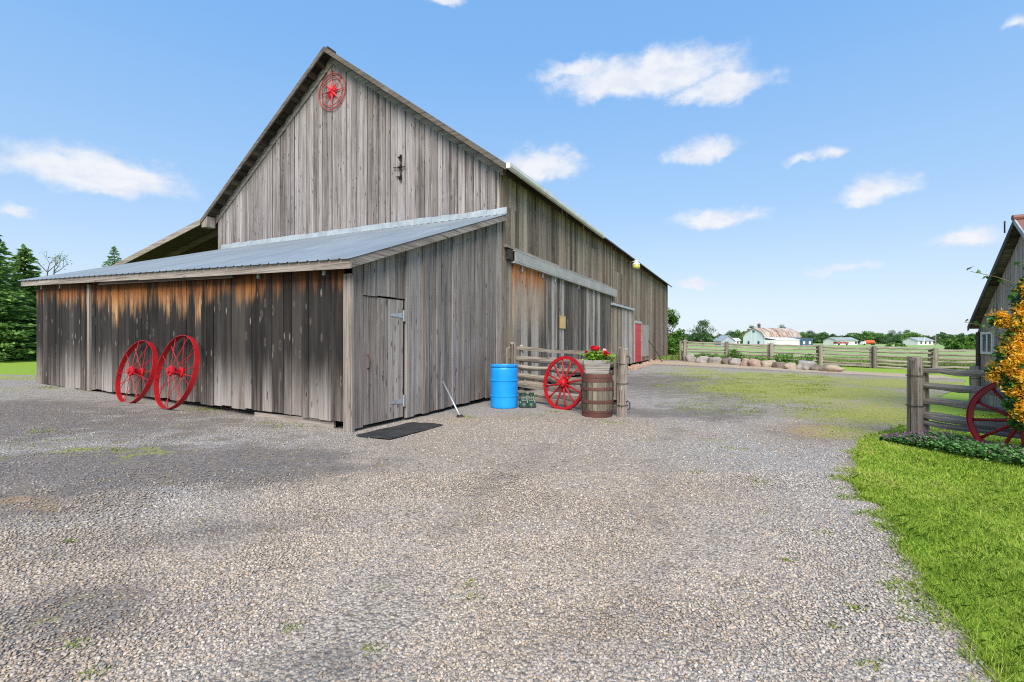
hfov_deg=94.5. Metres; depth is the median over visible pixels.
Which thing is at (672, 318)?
leafy tree
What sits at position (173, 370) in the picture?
steel wheel
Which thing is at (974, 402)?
wagon wheel
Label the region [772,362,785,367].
boulder
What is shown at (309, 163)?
barn
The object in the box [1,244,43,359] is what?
spruce tree
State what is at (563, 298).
sliding door
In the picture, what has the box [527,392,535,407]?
rubber boot
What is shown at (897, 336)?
broadleaf tree
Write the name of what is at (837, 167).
sky
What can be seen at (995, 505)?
lawn grass
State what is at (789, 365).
boulder
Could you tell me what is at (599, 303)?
sliding door
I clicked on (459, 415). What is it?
ice scraper
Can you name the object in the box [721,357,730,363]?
boulder
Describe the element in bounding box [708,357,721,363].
boulder
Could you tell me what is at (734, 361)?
boulder
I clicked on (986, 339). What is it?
window
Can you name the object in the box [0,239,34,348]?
spruce tree
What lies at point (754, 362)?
boulder
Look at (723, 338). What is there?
cottage
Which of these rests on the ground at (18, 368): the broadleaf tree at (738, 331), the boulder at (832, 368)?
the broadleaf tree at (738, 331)
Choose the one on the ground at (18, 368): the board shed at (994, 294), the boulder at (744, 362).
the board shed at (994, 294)
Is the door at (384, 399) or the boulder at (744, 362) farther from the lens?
the boulder at (744, 362)
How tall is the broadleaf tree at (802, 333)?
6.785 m
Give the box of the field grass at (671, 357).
[652,354,975,369]
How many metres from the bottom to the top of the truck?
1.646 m
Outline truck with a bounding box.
[860,340,874,344]
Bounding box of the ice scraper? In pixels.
[443,381,463,416]
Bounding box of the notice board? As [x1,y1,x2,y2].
[560,316,565,328]
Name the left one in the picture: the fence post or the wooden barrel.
the wooden barrel
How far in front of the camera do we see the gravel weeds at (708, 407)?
9.45 m
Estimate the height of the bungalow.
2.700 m
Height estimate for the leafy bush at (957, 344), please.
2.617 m
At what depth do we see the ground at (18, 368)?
8.67 m
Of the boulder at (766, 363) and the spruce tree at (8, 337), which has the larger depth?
the boulder at (766, 363)
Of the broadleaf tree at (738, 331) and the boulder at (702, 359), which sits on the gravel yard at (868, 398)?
the boulder at (702, 359)
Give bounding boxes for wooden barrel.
[581,373,613,417]
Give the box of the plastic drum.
[490,364,517,408]
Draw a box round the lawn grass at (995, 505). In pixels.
[823,413,1023,681]
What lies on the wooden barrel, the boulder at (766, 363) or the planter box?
the planter box
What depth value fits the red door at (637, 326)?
25.86 m
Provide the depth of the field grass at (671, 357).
28.56 m
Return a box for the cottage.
[713,335,735,344]
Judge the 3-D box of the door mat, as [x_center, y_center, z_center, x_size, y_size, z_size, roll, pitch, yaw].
[-1.700,1.375,7.335,0.664,0.029,1.338,0,0,26]
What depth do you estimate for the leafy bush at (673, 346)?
37.26 m
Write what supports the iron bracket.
attached to the barn at (309, 163)
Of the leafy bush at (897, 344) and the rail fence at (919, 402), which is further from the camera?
the leafy bush at (897, 344)
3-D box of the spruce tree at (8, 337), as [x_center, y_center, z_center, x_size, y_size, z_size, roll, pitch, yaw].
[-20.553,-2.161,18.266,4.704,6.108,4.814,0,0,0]
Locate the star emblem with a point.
(331, 91)
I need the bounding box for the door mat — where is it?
[356,422,442,438]
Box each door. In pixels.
[363,296,405,424]
[512,264,545,381]
[546,275,588,376]
[589,289,610,367]
[622,309,632,363]
[635,324,640,361]
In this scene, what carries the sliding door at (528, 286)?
in the barn at (309, 163)
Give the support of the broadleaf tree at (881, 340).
on the ground at (18, 368)
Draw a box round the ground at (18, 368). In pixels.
[0,342,1023,681]
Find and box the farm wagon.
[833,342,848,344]
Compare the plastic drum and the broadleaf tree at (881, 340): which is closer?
the plastic drum
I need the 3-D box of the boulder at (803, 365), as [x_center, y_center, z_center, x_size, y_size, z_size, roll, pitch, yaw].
[14.226,1.220,22.964,0.841,0.600,0.541,0,0,38]
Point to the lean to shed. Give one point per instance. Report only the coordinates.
(304, 329)
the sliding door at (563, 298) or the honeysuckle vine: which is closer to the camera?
the honeysuckle vine
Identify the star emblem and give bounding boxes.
[318,70,345,109]
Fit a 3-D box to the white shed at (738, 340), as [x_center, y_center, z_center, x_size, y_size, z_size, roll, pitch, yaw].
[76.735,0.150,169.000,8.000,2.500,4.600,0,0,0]
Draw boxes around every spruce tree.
[0,235,36,360]
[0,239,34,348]
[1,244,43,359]
[101,246,121,266]
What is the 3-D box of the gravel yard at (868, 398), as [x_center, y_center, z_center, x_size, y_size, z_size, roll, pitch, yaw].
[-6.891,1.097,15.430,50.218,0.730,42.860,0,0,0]
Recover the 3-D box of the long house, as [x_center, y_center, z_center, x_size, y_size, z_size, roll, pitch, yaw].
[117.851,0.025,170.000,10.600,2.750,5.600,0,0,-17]
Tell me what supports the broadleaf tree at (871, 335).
on the ground at (18, 368)
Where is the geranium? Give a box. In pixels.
[576,345,619,361]
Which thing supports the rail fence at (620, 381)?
on the gravel yard at (868, 398)
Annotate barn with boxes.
[112,46,671,388]
[742,323,812,344]
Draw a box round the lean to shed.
[17,207,507,432]
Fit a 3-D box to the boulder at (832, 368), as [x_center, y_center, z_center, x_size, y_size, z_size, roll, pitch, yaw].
[14.827,1.308,21.967,0.831,0.421,0.814,0,0,6]
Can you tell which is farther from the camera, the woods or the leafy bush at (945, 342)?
the woods
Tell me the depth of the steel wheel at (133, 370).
9.33 m
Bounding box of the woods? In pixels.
[677,332,973,342]
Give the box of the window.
[980,332,993,353]
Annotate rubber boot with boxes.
[519,392,527,407]
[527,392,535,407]
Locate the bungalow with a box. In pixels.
[901,337,934,344]
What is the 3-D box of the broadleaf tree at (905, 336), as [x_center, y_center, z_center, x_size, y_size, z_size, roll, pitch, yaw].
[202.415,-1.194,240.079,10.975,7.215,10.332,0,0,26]
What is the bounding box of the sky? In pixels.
[0,0,1023,336]
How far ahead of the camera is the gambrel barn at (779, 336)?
160.29 m
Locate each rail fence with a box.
[506,342,629,416]
[679,340,975,368]
[905,356,1020,442]
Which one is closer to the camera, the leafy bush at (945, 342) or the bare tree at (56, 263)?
the bare tree at (56, 263)
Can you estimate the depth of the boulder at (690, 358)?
28.64 m
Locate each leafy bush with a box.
[668,334,682,355]
[885,343,906,346]
[939,336,957,348]
[950,337,975,349]
[967,334,975,348]
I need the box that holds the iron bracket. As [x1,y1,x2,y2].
[393,154,405,180]
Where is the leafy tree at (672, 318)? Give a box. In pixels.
[668,307,685,340]
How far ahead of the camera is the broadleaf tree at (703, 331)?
189.12 m
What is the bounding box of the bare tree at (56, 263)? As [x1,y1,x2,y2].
[37,251,71,275]
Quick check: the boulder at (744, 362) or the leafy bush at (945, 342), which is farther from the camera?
the leafy bush at (945, 342)
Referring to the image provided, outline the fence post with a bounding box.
[969,366,980,401]
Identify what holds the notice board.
attached to the barn at (309, 163)
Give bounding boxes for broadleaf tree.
[687,319,715,341]
[723,330,736,337]
[733,329,745,343]
[800,332,808,337]
[803,330,819,339]
[856,331,884,340]
[874,335,895,343]
[886,330,901,341]
[898,332,923,340]
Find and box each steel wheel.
[115,340,157,402]
[153,335,199,408]
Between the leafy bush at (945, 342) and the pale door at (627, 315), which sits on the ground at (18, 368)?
the leafy bush at (945, 342)
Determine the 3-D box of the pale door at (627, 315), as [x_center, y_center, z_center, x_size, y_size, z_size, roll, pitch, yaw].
[5.789,-0.192,23.722,0.030,2.716,2.448,0,0,26]
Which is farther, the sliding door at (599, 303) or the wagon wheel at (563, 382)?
the sliding door at (599, 303)
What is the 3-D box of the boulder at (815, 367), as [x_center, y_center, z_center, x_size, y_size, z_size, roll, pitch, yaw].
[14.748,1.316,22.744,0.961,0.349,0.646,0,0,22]
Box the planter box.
[583,360,610,373]
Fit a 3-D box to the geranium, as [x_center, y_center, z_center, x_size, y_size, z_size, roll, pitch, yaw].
[1.599,0.244,8.799,0.811,0.327,0.413,0,0,7]
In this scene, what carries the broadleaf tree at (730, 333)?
on the ground at (18, 368)
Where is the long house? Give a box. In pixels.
[822,337,858,344]
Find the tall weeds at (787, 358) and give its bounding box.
[694,349,823,364]
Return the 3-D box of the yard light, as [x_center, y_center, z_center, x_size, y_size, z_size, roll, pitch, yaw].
[6.100,-3.823,23.661,0.589,0.435,0.378,0,0,3]
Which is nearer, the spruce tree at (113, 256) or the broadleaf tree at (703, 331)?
the spruce tree at (113, 256)
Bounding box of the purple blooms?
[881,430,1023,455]
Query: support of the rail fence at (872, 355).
on the ground at (18, 368)
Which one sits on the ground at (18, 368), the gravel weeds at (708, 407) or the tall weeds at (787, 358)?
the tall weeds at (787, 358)
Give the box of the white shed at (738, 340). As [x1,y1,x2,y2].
[713,338,740,343]
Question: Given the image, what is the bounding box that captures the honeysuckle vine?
[965,260,1023,431]
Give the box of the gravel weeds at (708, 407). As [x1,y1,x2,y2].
[12,373,891,681]
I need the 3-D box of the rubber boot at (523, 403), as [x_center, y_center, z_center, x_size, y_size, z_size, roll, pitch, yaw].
[0.245,1.245,9.910,0.205,0.310,0.270,0,0,-6]
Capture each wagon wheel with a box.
[543,356,584,409]
[966,380,1023,461]
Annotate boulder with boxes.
[683,354,695,361]
[695,356,708,362]
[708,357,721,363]
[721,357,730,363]
[729,358,740,364]
[739,358,748,365]
[748,358,761,366]
[760,360,775,366]
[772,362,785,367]
[783,362,796,368]
[796,360,815,369]
[809,365,824,369]
[819,364,844,371]
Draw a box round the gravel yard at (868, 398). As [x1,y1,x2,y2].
[0,360,997,681]
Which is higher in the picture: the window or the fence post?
the window
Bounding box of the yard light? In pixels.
[628,260,639,268]
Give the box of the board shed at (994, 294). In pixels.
[967,214,1023,406]
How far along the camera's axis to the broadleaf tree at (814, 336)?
244.10 m

